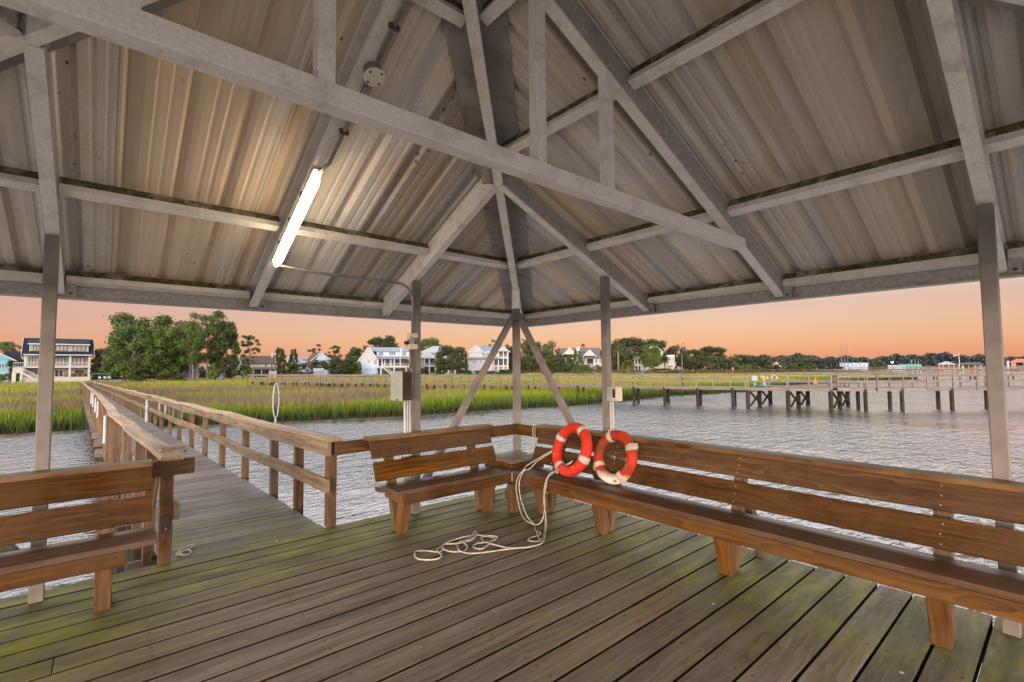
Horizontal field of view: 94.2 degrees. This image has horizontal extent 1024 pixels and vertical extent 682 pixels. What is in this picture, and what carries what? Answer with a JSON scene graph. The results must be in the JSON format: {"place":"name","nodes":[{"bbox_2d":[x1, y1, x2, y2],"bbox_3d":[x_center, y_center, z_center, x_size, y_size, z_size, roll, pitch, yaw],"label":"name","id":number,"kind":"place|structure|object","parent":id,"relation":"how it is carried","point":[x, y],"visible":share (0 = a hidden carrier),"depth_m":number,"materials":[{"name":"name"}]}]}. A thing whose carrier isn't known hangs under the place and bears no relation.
{"place":"outdoors","nodes":[
{"label":"outdoors","id":0,"kind":"place"},
{"bbox_2d":[0,366,905,382],"bbox_3d":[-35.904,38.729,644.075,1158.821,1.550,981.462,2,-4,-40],"label":"land","id":1,"kind":"structure","parent":0,"point":[204,378],"depth_m":147.15,"materials":[{"name":"green plant"}]},
{"bbox_2d":[0,351,20,381],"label":"house","id":2,"kind":"structure","parent":1,"relation":"on","point":[7,356],"depth_m":113.37,"materials":[{"name":"teal"}]},
{"bbox_2d":[0,341,23,356],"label":"tree","id":3,"kind":"object","parent":1,"relation":"on","point":[7,345],"visible":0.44,"depth_m":134.47,"materials":[{"name":"green plant"}]},
{"bbox_2d":[5,358,23,378],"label":"tree","id":4,"kind":"object","parent":1,"relation":"on","point":[9,364],"visible":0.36,"depth_m":107.11,"materials":[{"name":"green plant"}]},
{"bbox_2d":[11,338,94,383],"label":"house","id":5,"kind":"structure","parent":1,"relation":"on","point":[72,360],"depth_m":105.43,"materials":[{"name":"white paint"}]},
{"bbox_2d":[29,357,38,365],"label":"french door","id":6,"kind":"structure","parent":5,"relation":"in","point":[35,360],"depth_m":103.20,"materials":[{"name":"white glass"}]},
{"bbox_2d":[54,369,63,376],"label":"garden door","id":7,"kind":"structure","parent":5,"relation":"in","point":[57,372],"depth_m":105.75,"materials":[{"name":"white glass"}]},
{"bbox_2d":[55,357,64,365],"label":"french door","id":8,"kind":"structure","parent":5,"relation":"in","point":[60,360],"depth_m":105.96,"materials":[{"name":"white glass"}]},
{"bbox_2d":[55,345,67,350],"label":"window","id":9,"kind":"structure","parent":5,"relation":"in","point":[58,347],"depth_m":105.16,"materials":[{"name":"white glass"}]},
{"bbox_2d":[72,357,84,364],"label":"french door","id":10,"kind":"structure","parent":5,"relation":"in","point":[75,360],"depth_m":108.02,"materials":[{"name":"white glass"}]},
{"bbox_2d":[90,348,113,380],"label":"tree","id":11,"kind":"object","parent":1,"relation":"on","point":[97,359],"visible":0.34,"depth_m":110.45,"materials":[{"name":"green plant"}]},
{"bbox_2d":[90,364,115,378],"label":"tree clump","id":12,"kind":"object","parent":1,"relation":"on","point":[94,376],"visible":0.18,"depth_m":139.51,"materials":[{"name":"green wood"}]},
{"bbox_2d":[98,334,141,380],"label":"tree","id":13,"kind":"object","parent":1,"relation":"on","point":[107,368],"visible":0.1,"depth_m":107.87,"materials":[{"name":"green plant"}]},
{"bbox_2d":[104,324,161,377],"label":"tree","id":14,"kind":"object","parent":1,"relation":"on","point":[125,338],"visible":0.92,"depth_m":103.77,"materials":[{"name":"green plant"}]},
{"bbox_2d":[102,311,175,356],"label":"tree","id":15,"kind":"object","parent":1,"relation":"on","point":[123,319],"visible":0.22,"depth_m":115.25,"materials":[{"name":"green plant"}]},
{"bbox_2d":[127,374,152,381],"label":"shrub","id":16,"kind":"object","parent":1,"relation":"on","point":[144,377],"visible":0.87,"depth_m":101.37,"materials":[{"name":"green plant"}]},
{"bbox_2d":[138,326,185,379],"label":"tree","id":17,"kind":"object","parent":1,"relation":"on","point":[158,335],"visible":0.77,"depth_m":108.34,"materials":[{"name":"green plant"}]},
{"bbox_2d":[146,352,189,373],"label":"tree","id":18,"kind":"object","parent":1,"relation":"on","point":[183,367],"visible":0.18,"depth_m":112.57,"materials":[{"name":"green plant"}]},
{"bbox_2d":[153,372,189,381],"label":"shrub","id":19,"kind":"object","parent":1,"relation":"on","point":[166,376],"visible":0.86,"depth_m":105.75,"materials":[{"name":"green plant"}]},
{"bbox_2d":[165,320,197,373],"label":"tree","id":20,"kind":"object","parent":1,"relation":"on","point":[179,332],"visible":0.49,"depth_m":111.21,"materials":[{"name":"green plant"}]},
{"bbox_2d":[177,353,200,379],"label":"house","id":21,"kind":"structure","parent":1,"relation":"on","point":[188,372],"depth_m":122.86,"materials":[{"name":"white"}]},
{"bbox_2d":[176,325,209,380],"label":"tree","id":22,"kind":"object","parent":1,"relation":"on","point":[192,337],"visible":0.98,"depth_m":107.59,"materials":[{"name":"green plant"}]},
{"bbox_2d":[182,309,233,378],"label":"tree","id":23,"kind":"object","parent":1,"relation":"on","point":[212,327],"visible":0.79,"depth_m":111.72,"materials":[{"name":"green plant"}]},
{"bbox_2d":[206,362,219,379],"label":"shrub","id":24,"kind":"object","parent":1,"relation":"on","point":[211,374],"visible":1,"depth_m":111.76,"materials":[{"name":"green plant"}]},
{"bbox_2d":[209,321,242,379],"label":"tree","id":25,"kind":"object","parent":1,"relation":"on","point":[232,361],"visible":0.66,"depth_m":115.83,"materials":[{"name":"green plant"}]},
{"bbox_2d":[236,365,252,377],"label":"shrub","id":26,"kind":"object","parent":1,"relation":"on","point":[246,369],"visible":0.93,"depth_m":119.64,"materials":[{"name":"green plant"}]},
{"bbox_2d":[240,335,261,378],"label":"tree","id":27,"kind":"object","parent":1,"relation":"on","point":[248,344],"visible":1,"depth_m":122.05,"materials":[{"name":"green plant"}]},
{"bbox_2d":[232,353,276,377],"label":"house","id":28,"kind":"structure","parent":1,"relation":"on","point":[262,365],"depth_m":138.67,"materials":[{"name":"beige"}]},
{"bbox_2d":[274,347,286,371],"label":"tree","id":29,"kind":"object","parent":1,"relation":"on","point":[280,356],"visible":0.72,"depth_m":159.97,"materials":[{"name":"green plant"}]},
{"bbox_2d":[288,348,298,363],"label":"tree","id":30,"kind":"object","parent":1,"relation":"on","point":[291,359],"visible":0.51,"depth_m":165.06,"materials":[{"name":"green plant"}]},
{"bbox_2d":[276,362,315,373],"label":"tree clump","id":31,"kind":"object","parent":1,"relation":"on","point":[293,368],"visible":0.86,"depth_m":157.23,"materials":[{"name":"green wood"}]},
{"bbox_2d":[301,352,329,373],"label":"house","id":32,"kind":"structure","parent":1,"relation":"on","point":[317,356],"depth_m":172.47,"materials":[{"name":"white paint"}]},
{"bbox_2d":[309,360,328,371],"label":"tree","id":33,"kind":"object","parent":1,"relation":"on","point":[323,364],"visible":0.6,"depth_m":161.93,"materials":[{"name":"green plant"}]},
{"bbox_2d":[313,368,326,376],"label":"shed","id":34,"kind":"structure","parent":1,"relation":"on","point":[319,371],"depth_m":150.26,"materials":[{"name":"white"}]},
{"bbox_2d":[327,345,340,358],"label":"tree","id":35,"kind":"object","parent":1,"relation":"on","point":[335,352],"visible":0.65,"depth_m":195.01,"materials":[{"name":"green plant"}]},
{"bbox_2d":[324,353,358,373],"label":"tree clump","id":36,"kind":"object","parent":1,"relation":"on","point":[355,358],"visible":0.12,"depth_m":189.91,"materials":[{"name":"green plant"}]},
{"bbox_2d":[326,358,357,376],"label":"tree","id":37,"kind":"object","parent":1,"relation":"on","point":[344,368],"visible":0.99,"depth_m":144.24,"materials":[{"name":"green plant"}]},
{"bbox_2d":[348,361,361,373],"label":"shrub","id":38,"kind":"object","parent":1,"relation":"on","point":[359,367],"visible":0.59,"depth_m":147.57,"materials":[{"name":"green plant"}]},
{"bbox_2d":[347,345,376,361],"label":"tree","id":39,"kind":"object","parent":1,"relation":"on","point":[354,351],"visible":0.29,"depth_m":211.50,"materials":[{"name":"green plant"}]},
{"bbox_2d":[363,335,398,354],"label":"tree","id":40,"kind":"object","parent":1,"relation":"on","point":[388,341],"visible":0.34,"depth_m":202.51,"materials":[{"name":"green plant"}]},
{"bbox_2d":[358,346,411,373],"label":"house","id":41,"kind":"structure","parent":1,"relation":"on","point":[387,360],"depth_m":155.77,"materials":[{"name":"white"}]},
{"bbox_2d":[421,337,440,350],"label":"tree","id":42,"kind":"object","parent":1,"relation":"on","point":[428,343],"visible":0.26,"depth_m":212.43,"materials":[{"name":"green plant"}]},
{"bbox_2d":[421,346,464,373],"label":"house","id":43,"kind":"structure","parent":1,"relation":"on","point":[428,355],"depth_m":176.40,"materials":[{"name":"white"}]},
{"bbox_2d":[433,345,468,373],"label":"tree","id":44,"kind":"object","parent":1,"relation":"on","point":[440,362],"visible":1,"depth_m":157.39,"materials":[{"name":"green plant"}]},
{"bbox_2d":[467,345,509,373],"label":"house","id":45,"kind":"structure","parent":1,"relation":"on","point":[477,357],"depth_m":181.38,"materials":[{"name":"white"}]},
{"bbox_2d":[505,344,512,368],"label":"tree","id":46,"kind":"object","parent":1,"relation":"on","point":[510,361],"visible":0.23,"depth_m":193.94,"materials":[{"name":"green plant"}]},
{"bbox_2d":[509,338,559,371],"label":"tree clump","id":47,"kind":"object","parent":1,"relation":"on","point":[545,346],"visible":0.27,"depth_m":224.09,"materials":[{"name":"green plant"}]},
{"bbox_2d":[523,349,553,369],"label":"tree","id":48,"kind":"object","parent":1,"relation":"on","point":[531,365],"visible":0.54,"depth_m":182.25,"materials":[{"name":"green plant"}]},
{"bbox_2d":[545,353,564,369],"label":"tree","id":49,"kind":"object","parent":1,"relation":"on","point":[555,361],"visible":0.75,"depth_m":176.40,"materials":[{"name":"green plant"}]},
{"bbox_2d":[550,367,569,373],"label":"shrub","id":50,"kind":"object","parent":1,"relation":"on","point":[559,370],"visible":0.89,"depth_m":168.94,"materials":[{"name":"green plant"}]},
{"bbox_2d":[561,356,574,369],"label":"tree","id":51,"kind":"object","parent":1,"relation":"on","point":[568,363],"visible":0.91,"depth_m":171.33,"materials":[{"name":"green plant"}]},
{"bbox_2d":[571,351,583,372],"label":"tree","id":52,"kind":"object","parent":1,"relation":"on","point":[576,366],"visible":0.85,"depth_m":169.74,"materials":[{"name":"green plant"}]},
{"bbox_2d":[560,347,601,372],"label":"house","id":53,"kind":"structure","parent":1,"relation":"on","point":[591,357],"depth_m":181.98,"materials":[{"name":"beige"}]},
{"bbox_2d":[576,364,592,373],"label":"shrub","id":54,"kind":"object","parent":1,"relation":"on","point":[584,367],"visible":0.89,"depth_m":165.03,"materials":[{"name":"green plant"}]},
{"bbox_2d":[611,351,640,369],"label":"tree clump","id":55,"kind":"object","parent":1,"relation":"on","point":[623,357],"visible":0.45,"depth_m":214.32,"materials":[{"name":"green plant"}]},
{"bbox_2d":[621,360,634,372],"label":"palm tree","id":56,"kind":"object","parent":1,"relation":"on","point":[627,364],"visible":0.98,"depth_m":175.44,"materials":[{"name":"green plant"}]},
{"bbox_2d":[611,337,648,365],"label":"tree","id":57,"kind":"object","parent":1,"relation":"on","point":[625,345],"visible":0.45,"depth_m":220.46,"materials":[{"name":"green plant"}]},
{"bbox_2d":[635,343,658,372],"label":"tree","id":58,"kind":"object","parent":1,"relation":"on","point":[654,348],"visible":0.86,"depth_m":171.57,"materials":[{"name":"green plant"}]},
{"bbox_2d":[639,347,661,369],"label":"tree","id":59,"kind":"object","parent":1,"relation":"on","point":[651,355],"visible":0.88,"depth_m":171.24,"materials":[{"name":"green plant"}]},
{"bbox_2d":[633,338,668,355],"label":"tree","id":60,"kind":"object","parent":1,"relation":"on","point":[662,344],"visible":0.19,"depth_m":231.38,"materials":[{"name":"green plant"}]},
{"bbox_2d":[632,346,675,369],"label":"house","id":61,"kind":"structure","parent":1,"relation":"on","point":[670,361],"depth_m":187.53,"materials":[{"name":"white"}]},
{"bbox_2d":[666,345,686,369],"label":"tree","id":62,"kind":"object","parent":1,"relation":"on","point":[673,350],"visible":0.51,"depth_m":232.59,"materials":[{"name":"green plant"}]},
{"bbox_2d":[678,348,706,369],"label":"tree","id":63,"kind":"object","parent":1,"relation":"on","point":[698,355],"visible":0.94,"depth_m":207.59,"materials":[{"name":"green plant"}]},
{"bbox_2d":[680,356,742,369],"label":"tree clump","id":64,"kind":"object","parent":1,"relation":"on","point":[714,364],"visible":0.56,"depth_m":214.08,"materials":[{"name":"green plant"}]},
{"bbox_2d":[699,346,728,367],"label":"tree","id":65,"kind":"object","parent":1,"relation":"on","point":[709,350],"visible":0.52,"depth_m":236.06,"materials":[{"name":"green plant"}]},
{"bbox_2d":[720,354,780,369],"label":"tree clump","id":66,"kind":"object","parent":1,"relation":"on","point":[750,359],"visible":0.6,"depth_m":287.60,"materials":[{"name":"green plant"}]},
{"bbox_2d":[768,356,818,369],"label":"tree clump","id":67,"kind":"object","parent":1,"relation":"on","point":[795,363],"visible":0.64,"depth_m":328.59,"materials":[{"name":"green plant"}]},
{"bbox_2d":[800,357,843,368],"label":"tree clump","id":68,"kind":"object","parent":1,"relation":"on","point":[824,365],"visible":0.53,"depth_m":357.62,"materials":[{"name":"green plant"}]},
{"bbox_2d":[740,352,1023,366],"bbox_3d":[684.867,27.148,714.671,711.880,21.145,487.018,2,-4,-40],"label":"woods","id":69,"kind":"object","parent":1,"relation":"on","point":[932,359],"visible":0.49,"depth_m":626.54,"materials":[{"name":"green plant"}]},
{"bbox_2d":[0,372,917,435],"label":"marsh ground","id":70,"kind":"structure","parent":0,"point":[86,427],"depth_m":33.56,"materials":[{"name":"green plant"}]},
{"bbox_2d":[0,373,22,381],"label":"shrub","id":71,"kind":"object","parent":70,"relation":"on","point":[2,376],"visible":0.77,"depth_m":101.21,"materials":[{"name":"green plant"}]},
{"bbox_2d":[81,386,323,574],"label":"boardwalk","id":72,"kind":"structure","parent":70,"relation":"on","point":[222,508],"depth_m":5.56,"materials":[{"name":"grey wood"}]},
{"bbox_2d":[80,381,194,566],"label":"boardwalk railing","id":73,"kind":"object","parent":72,"relation":"attached to","point":[168,465],"visible":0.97,"depth_m":4.63,"materials":[{"name":"brown wood"}]},
{"bbox_2d":[103,415,106,442],"bbox_3d":[-7.728,1.677,9.037,0.054,0.520,0.054,2,-4,-40],"label":"rod holder","id":74,"kind":"object","parent":73,"relation":"attached to","point":[104,428],"visible":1,"depth_m":9.02,"materials":[{"name":"white plastic"}]},
{"bbox_2d":[152,446,186,506],"bbox_3d":[-2.969,1.163,4.121,0.050,0.479,0.257,-2,-4,28],"label":"rope","id":75,"kind":"object","parent":73,"relation":"attached to","point":[157,478],"visible":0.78,"depth_m":4.03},
{"bbox_2d":[176,544,193,555],"bbox_3d":[-2.877,1.841,4.185,0.120,0.022,0.267,1,-4,-28],"label":"rope","id":76,"kind":"object","parent":72,"relation":"on","point":[179,552],"visible":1,"depth_m":4.17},
{"bbox_2d":[89,381,369,527],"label":"boardwalk railing","id":77,"kind":"object","parent":72,"relation":"attached to","point":[328,446],"visible":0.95,"depth_m":6.27,"materials":[{"name":"brown wood"}]},
{"bbox_2d":[272,383,279,422],"bbox_3d":[-3.273,1.446,6.568,0.040,1.723,0.123,-2,-3,22],"label":"landing net","id":78,"kind":"object","parent":77,"relation":"attached to","point":[275,419],"visible":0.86,"depth_m":6.58,"materials":[{"name":"white plastic"}]},
{"bbox_2d":[247,374,749,407],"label":"pier","id":79,"kind":"structure","parent":70,"relation":"on","point":[666,396],"depth_m":48.46,"materials":[{"name":"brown wood"}]},
{"bbox_2d":[0,365,1023,681],"bbox_3d":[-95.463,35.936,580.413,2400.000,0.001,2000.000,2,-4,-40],"label":"water","id":80,"kind":"structure","parent":0,"point":[922,433],"depth_m":23.07,"materials":[{"name":"white liquid"}]},
{"bbox_2d":[521,369,1023,378],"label":"pier","id":81,"kind":"structure","parent":80,"relation":"on","point":[753,371],"depth_m":126.53,"materials":[{"name":"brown wood"}]},
{"bbox_2d":[744,374,850,409],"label":"pier platform","id":82,"kind":"structure","parent":80,"relation":"on","point":[798,389],"depth_m":38.48,"materials":[{"name":"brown wood"}]},
{"bbox_2d":[867,359,887,368],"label":"tree","id":83,"kind":"object","parent":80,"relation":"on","point":[873,365],"visible":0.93,"depth_m":289.31,"materials":[{"name":"green plant"}]},
{"bbox_2d":[888,364,921,368],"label":"marina building","id":84,"kind":"structure","parent":80,"relation":"on","point":[906,366],"depth_m":346.67,"materials":[{"name":"teal"}]},
{"bbox_2d":[829,373,1023,410],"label":"pier","id":85,"kind":"structure","parent":80,"relation":"on","point":[903,388],"depth_m":35.68,"materials":[{"name":"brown wood"}]},
{"bbox_2d":[849,366,1023,370],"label":"pier","id":86,"kind":"structure","parent":80,"relation":"on","point":[1011,367],"depth_m":199.40,"materials":[{"name":"grey wood"}]},
{"bbox_2d":[956,362,983,368],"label":"boathouse","id":87,"kind":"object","parent":80,"relation":"on","point":[971,364],"visible":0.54,"depth_m":263.20,"materials":[{"name":"grey"}]},
{"bbox_2d":[1005,359,1023,368],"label":"boathouse","id":88,"kind":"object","parent":80,"relation":"on","point":[1015,361],"visible":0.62,"depth_m":216.97,"materials":[{"name":"white plastic"}]},
{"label":"deck frame","id":89,"kind":"structure","parent":80,"relation":"in","visible":0},
{"bbox_2d":[0,488,1023,681],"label":"deck","id":90,"kind":"structure","parent":89,"relation":"on","point":[574,596],"depth_m":3.06,"materials":[{"name":"brown wood"}]},
{"bbox_2d":[0,459,157,612],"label":"bench","id":91,"kind":"object","parent":90,"relation":"on","point":[101,555],"visible":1,"depth_m":3.20,"materials":[{"name":"brown wood"}]},
{"bbox_2d":[363,424,511,533],"bbox_3d":[-0.732,1.439,5.107,1.560,0.919,0.575,2,-4,-40],"label":"bench","id":92,"kind":"object","parent":90,"relation":"on","point":[482,483],"visible":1,"depth_m":5.02,"materials":[{"name":"brown wood"}]},
{"bbox_2d":[0,0,1023,637],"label":"pavilion","id":93,"kind":"structure","parent":90,"relation":"on","point":[516,164],"depth_m":3.33,"materials":[{"name":"wood"}]},
{"bbox_2d":[271,166,322,266],"bbox_3d":[-1.818,-0.989,3.966,0.090,0.565,1.177,2,-4,-40],"label":"strip lamp","id":94,"kind":"object","parent":93,"relation":"attached to","point":[307,194],"visible":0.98,"depth_m":3.86,"materials":[{"name":"beige plastic"}]},
{"bbox_2d":[278,264,413,332],"bbox_3d":[-1.637,-0.404,4.829,1.415,0.599,0.037,2,-4,-39],"label":"drop conduit","id":95,"kind":"object","parent":93,"relation":"attached to","point":[359,278],"visible":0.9,"depth_m":4.92,"materials":[{"name":"grey metal"}]},
{"bbox_2d":[317,0,409,172],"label":"ceiling conduit","id":96,"kind":"object","parent":93,"relation":"attached to","point":[393,28],"visible":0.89,"depth_m":2.87,"materials":[{"name":"grey metal"}]},
{"bbox_2d":[363,61,385,86],"bbox_3d":[-0.853,-1.651,2.941,0.132,0.115,0.142,2,-4,-40],"label":"round junction box","id":97,"kind":"object","parent":96,"relation":"attached to","point":[374,75],"visible":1,"depth_m":2.91,"materials":[{"name":"grey metal"}]},
{"bbox_2d":[391,349,415,506],"bbox_3d":[-1.149,0.939,5.112,0.238,1.702,0.248,2,-4,-40],"label":"electrical box","id":98,"kind":"object","parent":93,"relation":"attached to","point":[401,383],"visible":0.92,"depth_m":5.07,"materials":[{"name":"grey paint"}]},
{"bbox_2d":[391,371,402,400],"bbox_3d":[-1.228,0.479,5.072,0.016,0.313,0.248,2,-4,-40],"label":"door","id":99,"kind":"structure","parent":98,"relation":"in","point":[396,376],"depth_m":5.05,"materials":[{"name":"grey paint"}]},
{"bbox_2d":[404,333,417,348],"bbox_3d":[-1.108,0.003,5.193,0.135,0.172,0.090,2,-4,-40],"label":"sensor box","id":100,"kind":"object","parent":93,"relation":"attached to","point":[409,343],"visible":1,"depth_m":5.17,"materials":[{"name":"beige plastic"}]},
{"bbox_2d":[489,423,540,437],"bbox_3d":[0.037,1.116,5.784,0.559,0.135,0.579,2,-4,-40],"label":"corner rail","id":101,"kind":"object","parent":93,"relation":"attached to","point":[509,429],"visible":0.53,"depth_m":5.99,"materials":[{"name":"brown wood"}]},
{"bbox_2d":[607,387,621,459],"bbox_3d":[1.087,1.125,5.013,0.110,1.280,0.140,2,-4,-40],"label":"outlet box","id":102,"kind":"object","parent":93,"relation":"attached to","point":[614,394],"visible":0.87,"depth_m":5.03,"materials":[{"name":"grey paint"}]},
{"bbox_2d":[485,450,543,499],"bbox_3d":[0.033,1.648,5.732,0.535,0.533,0.506,2,-4,-40],"label":"corner table","id":103,"kind":"object","parent":90,"relation":"on","point":[513,460],"visible":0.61,"depth_m":5.58,"materials":[{"name":"brown wood"}]},
{"bbox_2d":[507,424,1023,649],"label":"bench","id":104,"kind":"object","parent":90,"relation":"on","point":[942,580],"visible":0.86,"depth_m":3.25,"materials":[{"name":"brown wood"}]},
{"bbox_2d":[552,422,592,476],"bbox_3d":[0.633,1.141,5.013,0.275,0.548,0.587,2,-4,-40],"label":"life ring","id":105,"kind":"object","parent":104,"relation":"on","point":[579,465],"visible":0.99,"depth_m":4.93,"materials":[{"name":"red paint"}]},
{"bbox_2d":[414,450,572,560],"bbox_3d":[-0.046,1.494,4.512,0.775,0.703,1.784,-3,-4,39],"label":"rope","id":106,"kind":"object","parent":105,"relation":"hanging from","point":[494,536],"visible":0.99,"depth_m":4.38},
{"bbox_2d":[593,428,638,484],"bbox_3d":[1.019,1.141,4.705,0.242,0.519,0.532,2,-4,-40],"label":"life ring","id":107,"kind":"object","parent":104,"relation":"on","point":[627,470],"visible":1,"depth_m":4.63,"materials":[{"name":"paint"}]},
{"bbox_2d":[0,277,1023,370],"label":"sky","id":108,"kind":"structure","parent":0,"point":[938,319],"materials":[{"name":"orange"}]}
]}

